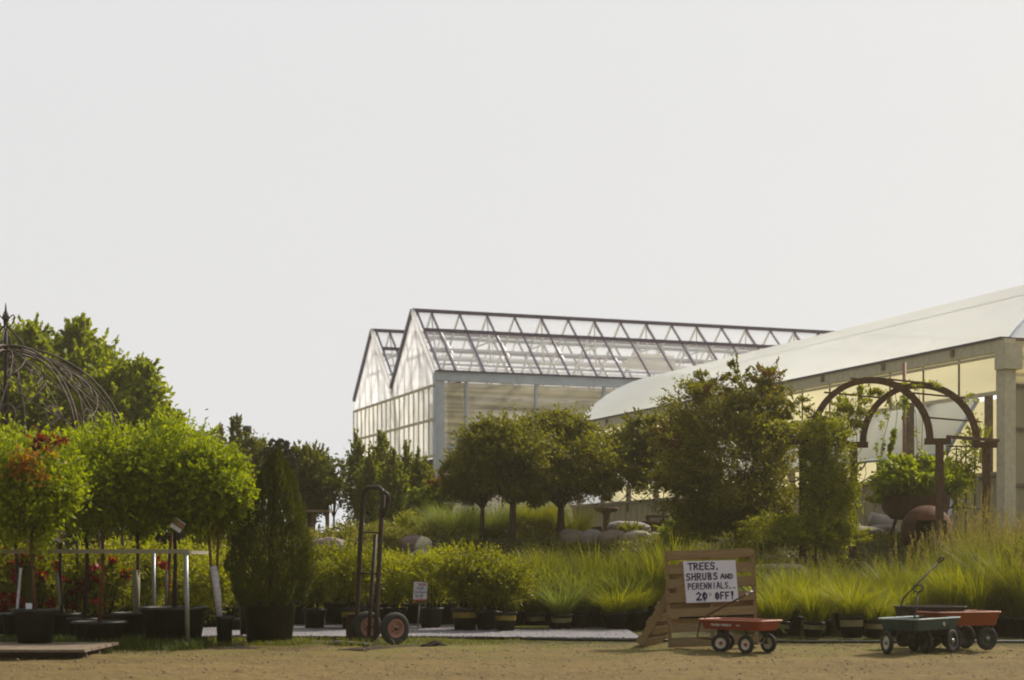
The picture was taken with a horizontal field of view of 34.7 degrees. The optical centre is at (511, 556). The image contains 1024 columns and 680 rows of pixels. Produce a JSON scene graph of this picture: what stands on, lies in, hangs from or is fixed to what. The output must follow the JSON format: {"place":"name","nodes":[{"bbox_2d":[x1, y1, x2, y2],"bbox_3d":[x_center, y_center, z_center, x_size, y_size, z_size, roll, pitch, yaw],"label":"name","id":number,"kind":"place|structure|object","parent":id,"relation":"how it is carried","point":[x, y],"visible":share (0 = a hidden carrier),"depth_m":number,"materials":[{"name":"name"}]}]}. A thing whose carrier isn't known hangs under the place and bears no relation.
{"place":"outdoors","nodes":[
{"label":"outdoors","id":0,"kind":"place"},
{"bbox_2d":[0,632,214,653],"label":"rough grass","id":1,"kind":"structure","parent":0,"point":[138,643],"depth_m":19.53,"materials":[{"name":"green plant"}]},
{"bbox_2d":[381,551,425,616],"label":"potted shrub","id":2,"kind":"object","parent":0,"point":[396,589],"visible":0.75,"depth_m":24.75,"materials":[{"name":"green plant"}]},
{"bbox_2d":[202,623,637,638],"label":"gravel path","id":3,"kind":"structure","parent":0,"point":[452,631],"depth_m":23.04,"materials":[{"name":"grey gravel"}]},
{"bbox_2d":[177,544,245,626],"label":"leafy shrub","id":4,"kind":"object","parent":3,"relation":"on","point":[200,582],"visible":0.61,"depth_m":24.83,"materials":[{"name":"green plant"}]},
{"bbox_2d":[296,551,340,627],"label":"potted shrub","id":5,"kind":"object","parent":3,"relation":"on","point":[314,617],"visible":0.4,"depth_m":24.47,"materials":[{"name":"green plant"}]},
{"bbox_2d":[310,535,362,623],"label":"potted shrub","id":6,"kind":"object","parent":3,"relation":"on","point":[333,614],"visible":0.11,"depth_m":25.83,"materials":[{"name":"green plant"}]},
{"bbox_2d":[319,542,391,628],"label":"potted shrub","id":7,"kind":"object","parent":3,"relation":"on","point":[345,567],"visible":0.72,"depth_m":24.17,"materials":[{"name":"green plant"}]},
{"bbox_2d":[398,549,454,627],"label":"potted shrub","id":8,"kind":"object","parent":3,"relation":"on","point":[431,616],"visible":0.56,"depth_m":24.59,"materials":[{"name":"green plant"}]},
{"bbox_2d":[411,537,466,624],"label":"potted shrub","id":9,"kind":"object","parent":3,"relation":"on","point":[447,617],"visible":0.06,"depth_m":25.75,"materials":[{"name":"green plant"}]},
{"bbox_2d":[426,540,496,629],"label":"potted shrub","id":10,"kind":"object","parent":3,"relation":"on","point":[464,617],"visible":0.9,"depth_m":23.76,"materials":[{"name":"green plant"}]},
{"bbox_2d":[455,552,516,629],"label":"potted shrub","id":11,"kind":"object","parent":3,"relation":"on","point":[485,619],"visible":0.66,"depth_m":23.75,"materials":[{"name":"green plant"}]},
{"bbox_2d":[477,553,537,630],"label":"potted shrub","id":12,"kind":"object","parent":3,"relation":"on","point":[505,619],"visible":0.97,"depth_m":23.57,"materials":[{"name":"green plant"}]},
{"bbox_2d":[497,558,544,625],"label":"potted shrub","id":13,"kind":"object","parent":3,"relation":"on","point":[520,620],"visible":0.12,"depth_m":24.50,"materials":[{"name":"green plant"}]},
{"bbox_2d":[503,537,592,584],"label":"grass pot plant","id":14,"kind":"object","parent":3,"relation":"on","point":[539,558],"depth_m":25.47,"materials":[{"name":"green plant"}]},
{"bbox_2d":[521,575,589,625],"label":"grass pot plant","id":15,"kind":"object","parent":3,"relation":"on","point":[535,615],"depth_m":24.48,"materials":[{"name":"green plant"}]},
{"bbox_2d":[525,572,612,628],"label":"grass pot plant","id":16,"kind":"object","parent":3,"relation":"on","point":[562,606],"depth_m":24.16,"materials":[{"name":"green plant"}]},
{"bbox_2d":[541,566,621,627],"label":"grass pot plant","id":17,"kind":"object","parent":3,"relation":"on","point":[583,614],"depth_m":24.58,"materials":[{"name":"green plant"}]},
{"bbox_2d":[533,559,634,625],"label":"grass pot plant","id":18,"kind":"object","parent":3,"relation":"on","point":[598,617],"depth_m":25.03,"materials":[{"name":"green plant"}]},
{"bbox_2d":[531,576,657,628],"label":"grass pot plant","id":19,"kind":"object","parent":3,"relation":"on","point":[616,615],"depth_m":24.06,"materials":[{"name":"green plant"}]},
{"bbox_2d":[536,532,653,624],"bbox_3d":[1.309,0.324,25.416,2.552,1.532,2.874,1,-3,9],"label":"grass pot plant","id":20,"kind":"object","parent":3,"relation":"on","point":[590,565],"depth_m":25.36,"materials":[{"name":"green plant"}]},
{"bbox_2d":[0,536,1023,679],"bbox_3d":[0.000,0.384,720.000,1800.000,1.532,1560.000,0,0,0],"label":"ground","id":21,"kind":"structure","parent":0,"point":[124,662],"depth_m":17.32,"materials":[{"name":"beige soil"}]},
{"bbox_2d":[0,412,45,636],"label":"potted tree","id":22,"kind":"object","parent":21,"relation":"on","point":[8,622],"visible":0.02,"depth_m":21.52,"materials":[{"name":"green plant"}]},
{"bbox_2d":[0,542,75,608],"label":"rose bush","id":23,"kind":"object","parent":21,"relation":"on","point":[44,575],"visible":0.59,"depth_m":22.42,"materials":[{"name":"green plant"}]},
{"bbox_2d":[0,311,82,435],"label":"leafy tree","id":24,"kind":"object","parent":21,"relation":"on","point":[31,334],"visible":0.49,"depth_m":39.52,"materials":[{"name":"green plant"}]},
{"bbox_2d":[0,642,118,657],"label":"wooden platform","id":25,"kind":"structure","parent":21,"relation":"on","point":[54,650],"depth_m":17.84,"materials":[{"name":"brown wood"}]},
{"bbox_2d":[0,418,100,643],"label":"potted tree","id":26,"kind":"object","parent":25,"relation":"on","point":[40,487],"visible":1,"depth_m":18.80,"materials":[{"name":"green plant"}]},
{"bbox_2d":[0,303,123,611],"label":"iron gazebo","id":27,"kind":"object","parent":21,"relation":"on","point":[7,352],"visible":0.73,"depth_m":23.97,"materials":[{"name":"black metal"}]},
{"bbox_2d":[43,430,95,637],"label":"potted tree","id":28,"kind":"object","parent":21,"relation":"on","point":[61,624],"visible":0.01,"depth_m":22.16,"materials":[{"name":"green plant"}]},
{"bbox_2d":[45,541,96,616],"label":"rose bush","id":29,"kind":"object","parent":21,"relation":"on","point":[67,604],"visible":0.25,"depth_m":23.22,"materials":[{"name":"green plant"}]},
{"bbox_2d":[52,415,125,637],"bbox_3d":[-5.537,-0.390,21.509,1.387,2.981,1.346,0,0,0],"label":"potted tree","id":30,"kind":"object","parent":21,"relation":"on","point":[84,610],"visible":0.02,"depth_m":21.47,"materials":[{"name":"green plant"}]},
{"bbox_2d":[45,312,136,438],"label":"leafy tree","id":31,"kind":"object","parent":21,"relation":"on","point":[78,332],"visible":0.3,"depth_m":40.60,"materials":[{"name":"green plant"}]},
{"bbox_2d":[66,538,143,619],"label":"rose bush","id":32,"kind":"object","parent":21,"relation":"on","point":[122,575],"visible":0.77,"depth_m":22.86,"materials":[{"name":"green plant"}]},
{"bbox_2d":[1,549,208,648],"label":"display rail","id":33,"kind":"object","parent":21,"relation":"on","point":[185,552],"visible":0.76,"depth_m":19.57,"materials":[{"name":"metal"}]},
{"bbox_2d":[55,409,168,641],"bbox_3d":[-5.051,-0.377,20.320,1.732,2.954,1.816,0,0,28],"label":"potted tree","id":34,"kind":"object","parent":21,"relation":"on","point":[108,473],"visible":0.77,"depth_m":20.12,"materials":[{"name":"green plant"}]},
{"bbox_2d":[61,344,187,526],"bbox_3d":[-9.172,-2.688,39.053,2.932,4.790,2.550,0,0,0],"label":"leafy tree","id":35,"kind":"object","parent":21,"relation":"on","point":[134,392],"visible":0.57,"depth_m":38.61,"materials":[{"name":"green plant"}]},
{"bbox_2d":[99,419,170,637],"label":"potted tree","id":36,"kind":"object","parent":21,"relation":"on","point":[135,624],"visible":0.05,"depth_m":21.07,"materials":[{"name":"green plant"}]},
{"bbox_2d":[109,542,183,611],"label":"rose bush","id":37,"kind":"object","parent":21,"relation":"on","point":[146,574],"visible":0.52,"depth_m":23.65,"materials":[{"name":"green plant"}]},
{"bbox_2d":[106,402,236,640],"bbox_3d":[-4.270,-0.418,20.568,1.705,3.036,1.705,0,0,-32],"label":"potted tree","id":38,"kind":"object","parent":21,"relation":"on","point":[164,622],"visible":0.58,"depth_m":20.27,"materials":[{"name":"green plant"}]},
{"bbox_2d":[155,535,215,605],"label":"leafy shrub","id":39,"kind":"object","parent":21,"relation":"on","point":[189,544],"visible":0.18,"depth_m":25.36,"materials":[{"name":"green plant"}]},
{"bbox_2d":[161,420,228,605],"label":"potted tree","id":40,"kind":"object","parent":21,"relation":"on","point":[167,584],"depth_m":22.78,"materials":[{"name":"green plant"}]},
{"bbox_2d":[159,433,260,644],"bbox_3d":[-3.795,-0.216,20.408,1.382,2.633,1.280,0,0,0],"label":"potted tree","id":41,"kind":"object","parent":21,"relation":"on","point":[233,482],"visible":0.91,"depth_m":20.23,"materials":[{"name":"green plant"}]},
{"bbox_2d":[210,413,244,448],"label":"twiggy tree","id":42,"kind":"object","parent":21,"relation":"on","point":[235,425],"visible":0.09,"depth_m":41.96,"materials":[{"name":"green plant"}]},
{"bbox_2d":[228,429,282,494],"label":"twiggy tree","id":43,"kind":"object","parent":21,"relation":"on","point":[254,445],"visible":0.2,"depth_m":39.75,"materials":[{"name":"green plant"}]},
{"bbox_2d":[223,446,317,643],"bbox_3d":[-3.065,-0.157,20.893,1.198,2.514,1.235,0,0,0],"label":"conical evergreen","id":44,"kind":"object","parent":21,"relation":"on","point":[269,610],"visible":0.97,"depth_m":20.62,"materials":[{"name":"green plant"}]},
{"bbox_2d":[259,438,299,514],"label":"topiary juniper","id":45,"kind":"object","parent":21,"relation":"on","point":[286,451],"visible":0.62,"depth_m":36.92,"materials":[{"name":"green plant"}]},
{"bbox_2d":[276,439,338,531],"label":"round tree","id":46,"kind":"object","parent":21,"relation":"on","point":[313,489],"visible":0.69,"depth_m":37.65,"materials":[{"name":"green plant"}]},
{"bbox_2d":[317,453,349,529],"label":"wispy sapling","id":47,"kind":"object","parent":21,"relation":"on","point":[335,488],"visible":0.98,"depth_m":36.97,"materials":[{"name":"green plant"}]},
{"bbox_2d":[338,428,370,526],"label":"columnar tree","id":48,"kind":"object","parent":21,"relation":"on","point":[355,459],"visible":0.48,"depth_m":38.41,"materials":[{"name":"green plant"}]},
{"bbox_2d":[350,444,387,526],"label":"columnar tree","id":49,"kind":"object","parent":21,"relation":"on","point":[370,472],"visible":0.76,"depth_m":36.92,"materials":[{"name":"green plant"}]},
{"bbox_2d":[333,485,408,644],"bbox_3d":[-1.856,0.098,20.613,0.740,2.005,0.938,0,0,-40],"label":"hand truck","id":50,"kind":"object","parent":21,"relation":"on","point":[372,626],"visible":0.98,"depth_m":20.68,"materials":[{"name":"brown paint"}]},
{"bbox_2d":[349,523,401,551],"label":"perennial","id":51,"kind":"object","parent":21,"relation":"on","point":[391,540],"visible":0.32,"depth_m":29.86,"materials":[{"name":"green plant"}]},
{"bbox_2d":[357,429,400,530],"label":"columnar tree","id":52,"kind":"object","parent":21,"relation":"on","point":[382,447],"visible":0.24,"depth_m":37.93,"materials":[{"name":"green plant"}]},
{"bbox_2d":[374,447,411,526],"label":"columnar tree","id":53,"kind":"object","parent":21,"relation":"on","point":[393,479],"visible":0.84,"depth_m":36.35,"materials":[{"name":"green plant"}]},
{"bbox_2d":[390,544,430,623],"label":"potted shrub","id":54,"kind":"object","parent":21,"relation":"on","point":[412,611],"visible":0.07,"depth_m":26.05,"materials":[{"name":"green plant"}]},
{"bbox_2d":[399,535,431,554],"bbox_3d":[-1.752,-0.179,29.789,0.617,0.438,0.430,0,0,0],"label":"boulder","id":55,"kind":"object","parent":21,"relation":"on","point":[415,542],"visible":0.54,"depth_m":29.64,"materials":[{"name":"grey stone"}]},
{"bbox_2d":[405,446,432,523],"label":"columnar tree","id":56,"kind":"object","parent":21,"relation":"on","point":[420,472],"visible":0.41,"depth_m":36.95,"materials":[{"name":"green plant"}]},
{"bbox_2d":[404,471,458,523],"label":"shrub","id":57,"kind":"object","parent":21,"relation":"on","point":[414,498],"visible":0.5,"depth_m":34.35,"materials":[{"name":"plant"}]},
{"bbox_2d":[412,499,494,538],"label":"ornamental grass","id":58,"kind":"object","parent":21,"relation":"on","point":[456,521],"depth_m":31.47,"materials":[{"name":"green plant"}]},
{"bbox_2d":[436,440,498,540],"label":"standard tree","id":59,"kind":"object","parent":21,"relation":"on","point":[448,486],"visible":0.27,"depth_m":30.93,"materials":[{"name":"green plant"}]},
{"bbox_2d":[459,501,527,538],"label":"ornamental grass","id":60,"kind":"object","parent":21,"relation":"on","point":[502,519],"depth_m":32.04,"materials":[{"name":"green plant"}]},
{"bbox_2d":[444,404,572,551],"bbox_3d":[-0.075,-1.470,30.553,2.422,2.777,2.169,0,0,0],"label":"standard tree","id":61,"kind":"object","parent":21,"relation":"on","point":[512,471],"visible":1,"depth_m":30.22,"materials":[{"name":"green plant"}]},
{"bbox_2d":[0,640,1023,679],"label":"pebbles","id":62,"kind":"object","parent":21,"relation":"on","point":[263,652],"visible":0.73,"depth_m":17.06,"materials":[{"name":"gravel"}]},
{"bbox_2d":[492,499,581,537],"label":"ornamental grass","id":63,"kind":"object","parent":21,"relation":"on","point":[540,514],"depth_m":32.22,"materials":[{"name":"green plant"}]},
{"bbox_2d":[75,517,1022,611],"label":"ground cover","id":64,"kind":"object","parent":21,"relation":"on","point":[393,527],"visible":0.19,"depth_m":30.49,"materials":[{"name":"green plant"}]},
{"bbox_2d":[536,503,604,535],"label":"ornamental grass","id":65,"kind":"object","parent":21,"relation":"on","point":[583,524],"depth_m":31.98,"materials":[{"name":"green plant"}]},
{"bbox_2d":[514,401,636,539],"bbox_3d":[1.051,-1.644,31.500,2.920,2.699,2.548,0,0,0],"label":"standard tree","id":66,"kind":"object","parent":21,"relation":"on","point":[594,471],"visible":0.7,"depth_m":31.11,"materials":[{"name":"green plant"}]},
{"bbox_2d":[352,308,832,530],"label":"glass greenhouse","id":67,"kind":"object","parent":21,"relation":"on","point":[420,399],"visible":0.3,"depth_m":60.21,"materials":[{"name":"glass"},{"name":"aluminium"},{"name":"pale translucent siding"}]},
{"bbox_2d":[558,560,671,628],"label":"grass pot plant","id":68,"kind":"object","parent":21,"relation":"on","point":[628,626],"depth_m":24.70,"materials":[{"name":"green plant"}]},
{"bbox_2d":[595,572,663,629],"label":"grass pot plant","id":69,"kind":"object","parent":21,"relation":"on","point":[638,616],"depth_m":24.38,"materials":[{"name":"green plant"}]},
{"bbox_2d":[598,539,696,623],"bbox_3d":[2.178,0.374,25.271,1.814,1.477,1.852,0,0,40],"label":"grass pot plant","id":70,"kind":"object","parent":21,"relation":"on","point":[651,609],"depth_m":24.98,"materials":[{"name":"green plant"}]},
{"bbox_2d":[610,407,699,517],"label":"standard tree","id":71,"kind":"object","parent":21,"relation":"on","point":[636,433],"visible":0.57,"depth_m":31.78,"materials":[{"name":"green plant"}]},
{"bbox_2d":[636,561,685,646],"bbox_3d":[1.999,0.576,20.378,0.132,1.150,1.016,31,10,17],"label":"wooden pallet","id":72,"kind":"object","parent":21,"relation":"on","point":[653,632],"visible":0.57,"depth_m":19.98,"materials":[{"name":"brown wood"}]},
{"bbox_2d":[601,525,736,618],"bbox_3d":[2.274,0.249,25.478,3.091,1.715,2.745,-1,-4,27],"label":"grass pot plant","id":73,"kind":"object","parent":21,"relation":"on","point":[659,555],"depth_m":25.09,"materials":[{"name":"green plant"}]},
{"bbox_2d":[664,548,758,647],"bbox_3d":[2.410,0.499,19.822,1.095,1.165,0.132,-2,-5,3],"label":"wooden pallet","id":74,"kind":"object","parent":21,"relation":"on","point":[746,604],"visible":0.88,"depth_m":19.78,"materials":[{"name":"brown wood"}]},
{"bbox_2d":[683,560,738,602],"bbox_3d":[2.397,0.296,19.763,0.645,0.505,0.011,-2,-5,3],"label":"sale sign","id":75,"kind":"object","parent":74,"relation":"attached to","point":[711,581],"visible":1,"depth_m":19.76,"materials":[{"name":"white paper"}]},
{"bbox_2d":[635,353,814,547],"bbox_3d":[3.691,-1.706,28.060,3.135,3.620,2.879,0,0,0],"label":"maple shrub","id":76,"kind":"object","parent":21,"relation":"on","point":[718,505],"visible":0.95,"depth_m":27.86,"materials":[{"name":"green plant"}]},
{"bbox_2d":[696,591,782,653],"bbox_3d":[2.585,0.746,18.858,0.484,0.708,1.034,0,0,-43],"label":"pull wagon","id":77,"kind":"object","parent":21,"relation":"on","point":[723,639],"visible":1,"depth_m":18.75,"materials":[{"name":"red paint"}]},
{"bbox_2d":[520,637,1023,643],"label":"garden edging","id":78,"kind":"object","parent":21,"relation":"on","point":[666,640],"visible":0.57,"depth_m":20.52,"materials":[{"name":"grey concrete"}]},
{"bbox_2d":[738,575,809,634],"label":"grass pot plant","id":79,"kind":"object","parent":21,"relation":"on","point":[761,613],"depth_m":22.67,"materials":[{"name":"green plant"}]},
{"bbox_2d":[745,579,809,635],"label":"grass pot plant","id":80,"kind":"object","parent":21,"relation":"on","point":[779,609],"depth_m":22.22,"materials":[{"name":"green plant"}]},
{"bbox_2d":[761,562,829,635],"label":"grass pot plant","id":81,"kind":"object","parent":21,"relation":"on","point":[795,619],"depth_m":22.94,"materials":[{"name":"green plant"}]},
{"bbox_2d":[570,285,1023,532],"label":"hoop greenhouse","id":82,"kind":"object","parent":21,"relation":"on","point":[960,348],"visible":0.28,"depth_m":35.46,"materials":[{"name":"white plastic"}]},
{"bbox_2d":[778,579,851,636],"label":"grass pot plant","id":83,"kind":"object","parent":21,"relation":"on","point":[815,614],"depth_m":21.99,"materials":[{"name":"green plant"}]},
{"bbox_2d":[785,575,866,635],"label":"grass pot plant","id":84,"kind":"object","parent":21,"relation":"on","point":[829,621],"depth_m":22.60,"materials":[{"name":"green plant"}]},
{"bbox_2d":[793,585,923,637],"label":"grass pot plant","id":85,"kind":"object","parent":21,"relation":"on","point":[873,627],"depth_m":21.77,"materials":[{"name":"green plant"}]},
{"bbox_2d":[791,570,927,637],"bbox_3d":[4.534,0.581,21.787,2.084,0.997,2.037,0,-1,-38],"label":"grass pot plant","id":86,"kind":"object","parent":21,"relation":"on","point":[851,625],"depth_m":21.68,"materials":[{"name":"green plant"}]},
{"bbox_2d":[789,377,999,568],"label":"garden arch","id":87,"kind":"structure","parent":21,"relation":"on","point":[929,439],"depth_m":27.04,"materials":[{"name":"metal"}]},
{"bbox_2d":[731,378,978,574],"bbox_3d":[5.796,-1.305,27.204,4.485,3.457,1.470,0,0,-16],"label":"climbing vine","id":88,"kind":"object","parent":87,"relation":"attached to","point":[835,530],"visible":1,"depth_m":26.72,"materials":[{"name":"green plant"}]},
{"bbox_2d":[873,389,928,469],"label":"hanging vine","id":89,"kind":"object","parent":87,"relation":"hanging from","point":[893,437],"visible":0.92,"depth_m":27.79,"materials":[{"name":"green plant"}]},
{"bbox_2d":[846,545,947,631],"bbox_3d":[5.505,0.448,23.811,2.433,1.283,2.161,5,-3,-42],"label":"grass pot plant","id":90,"kind":"object","parent":21,"relation":"on","point":[885,572],"depth_m":23.73,"materials":[{"name":"green plant"}]},
{"bbox_2d":[866,573,945,635],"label":"grass pot plant","id":91,"kind":"object","parent":21,"relation":"on","point":[893,632],"depth_m":22.73,"materials":[{"name":"green plant"}]},
{"bbox_2d":[902,362,913,520],"bbox_3d":[7.192,-1.937,29.773,0.220,3.174,0.175,0,0,0],"label":"wooden post","id":92,"kind":"object","parent":21,"relation":"on","point":[907,434],"visible":0.45,"depth_m":29.74,"materials":[{"name":"brown wood"}]},
{"bbox_2d":[864,450,973,534],"bbox_3d":[7.151,-1.111,28.884,1.824,1.559,1.756,0,0,-21],"label":"shrub","id":93,"kind":"object","parent":21,"relation":"on","point":[904,487],"visible":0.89,"depth_m":28.64,"materials":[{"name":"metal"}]},
{"bbox_2d":[878,584,960,653],"bbox_3d":[4.638,0.706,18.709,0.540,0.788,1.101,0,0,43],"label":"pull wagon","id":94,"kind":"object","parent":21,"relation":"on","point":[909,628],"visible":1,"depth_m":18.50,"materials":[{"name":"teal paint"}]},
{"bbox_2d":[900,505,952,555],"bbox_3d":[7.059,-0.446,27.900,0.865,0.865,0.865,0,0,0],"label":"rusty fire globe","id":95,"kind":"object","parent":21,"relation":"on","point":[917,520],"visible":0.55,"depth_m":27.75,"materials":[{"name":"metal"}]},
{"bbox_2d":[893,557,966,648],"bbox_3d":[4.980,0.551,19.693,0.836,1.098,0.564,0,0,-10],"label":"pull wagon","id":96,"kind":"object","parent":21,"relation":"on","point":[901,610],"visible":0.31,"depth_m":19.53,"materials":[{"name":"black plastic"}]},
{"bbox_2d":[907,560,986,629],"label":"grass pot plant","id":97,"kind":"object","parent":21,"relation":"on","point":[949,598],"depth_m":22.66,"materials":[{"name":"green plant"}]},
{"bbox_2d":[916,513,988,581],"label":"feather grass","id":98,"kind":"object","parent":21,"relation":"on","point":[960,555],"depth_m":24.46,"materials":[{"name":"green plant"}]},
{"bbox_2d":[917,610,1000,650],"bbox_3d":[5.269,0.871,19.350,0.930,0.458,0.506,0,0,-20],"label":"pull wagon","id":99,"kind":"object","parent":21,"relation":"on","point":[986,638],"visible":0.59,"depth_m":19.22,"materials":[{"name":"red paint"}]},
{"bbox_2d":[946,412,992,532],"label":"climbing vine","id":100,"kind":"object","parent":21,"relation":"on","point":[967,467],"depth_m":29.18,"materials":[{"name":"plant"}]},
{"bbox_2d":[925,559,1015,635],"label":"grass pot plant","id":101,"kind":"object","parent":21,"relation":"on","point":[978,599],"depth_m":22.63,"materials":[{"name":"green plant"}]},
{"bbox_2d":[931,485,1017,558],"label":"feather grass","id":102,"kind":"object","parent":21,"relation":"on","point":[969,516],"depth_m":26.53,"materials":[{"name":"green plant"}]},
{"bbox_2d":[945,528,1023,633],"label":"grass pot plant","id":103,"kind":"object","parent":21,"relation":"on","point":[995,626],"depth_m":23.61,"materials":[{"name":"green plant"}]},
{"bbox_2d":[968,521,1023,636],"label":"grass pot plant","id":104,"kind":"object","parent":21,"relation":"on","point":[1009,624],"depth_m":22.47,"materials":[{"name":"green plant"}]},
{"bbox_2d":[968,525,1023,637],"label":"grass pot plant","id":105,"kind":"object","parent":21,"relation":"on","point":[1020,607],"depth_m":22.23,"materials":[{"name":"green plant"}]},
{"bbox_2d":[0,0,1023,535],"label":"sky","id":106,"kind":"structure","parent":0,"point":[241,192],"materials":[{"name":"white"}]},
{"bbox_2d":[203,635,1023,675],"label":"verge grass","id":107,"kind":"structure","parent":0,"point":[295,640],"depth_m":20.48,"materials":[{"name":"green plant"}]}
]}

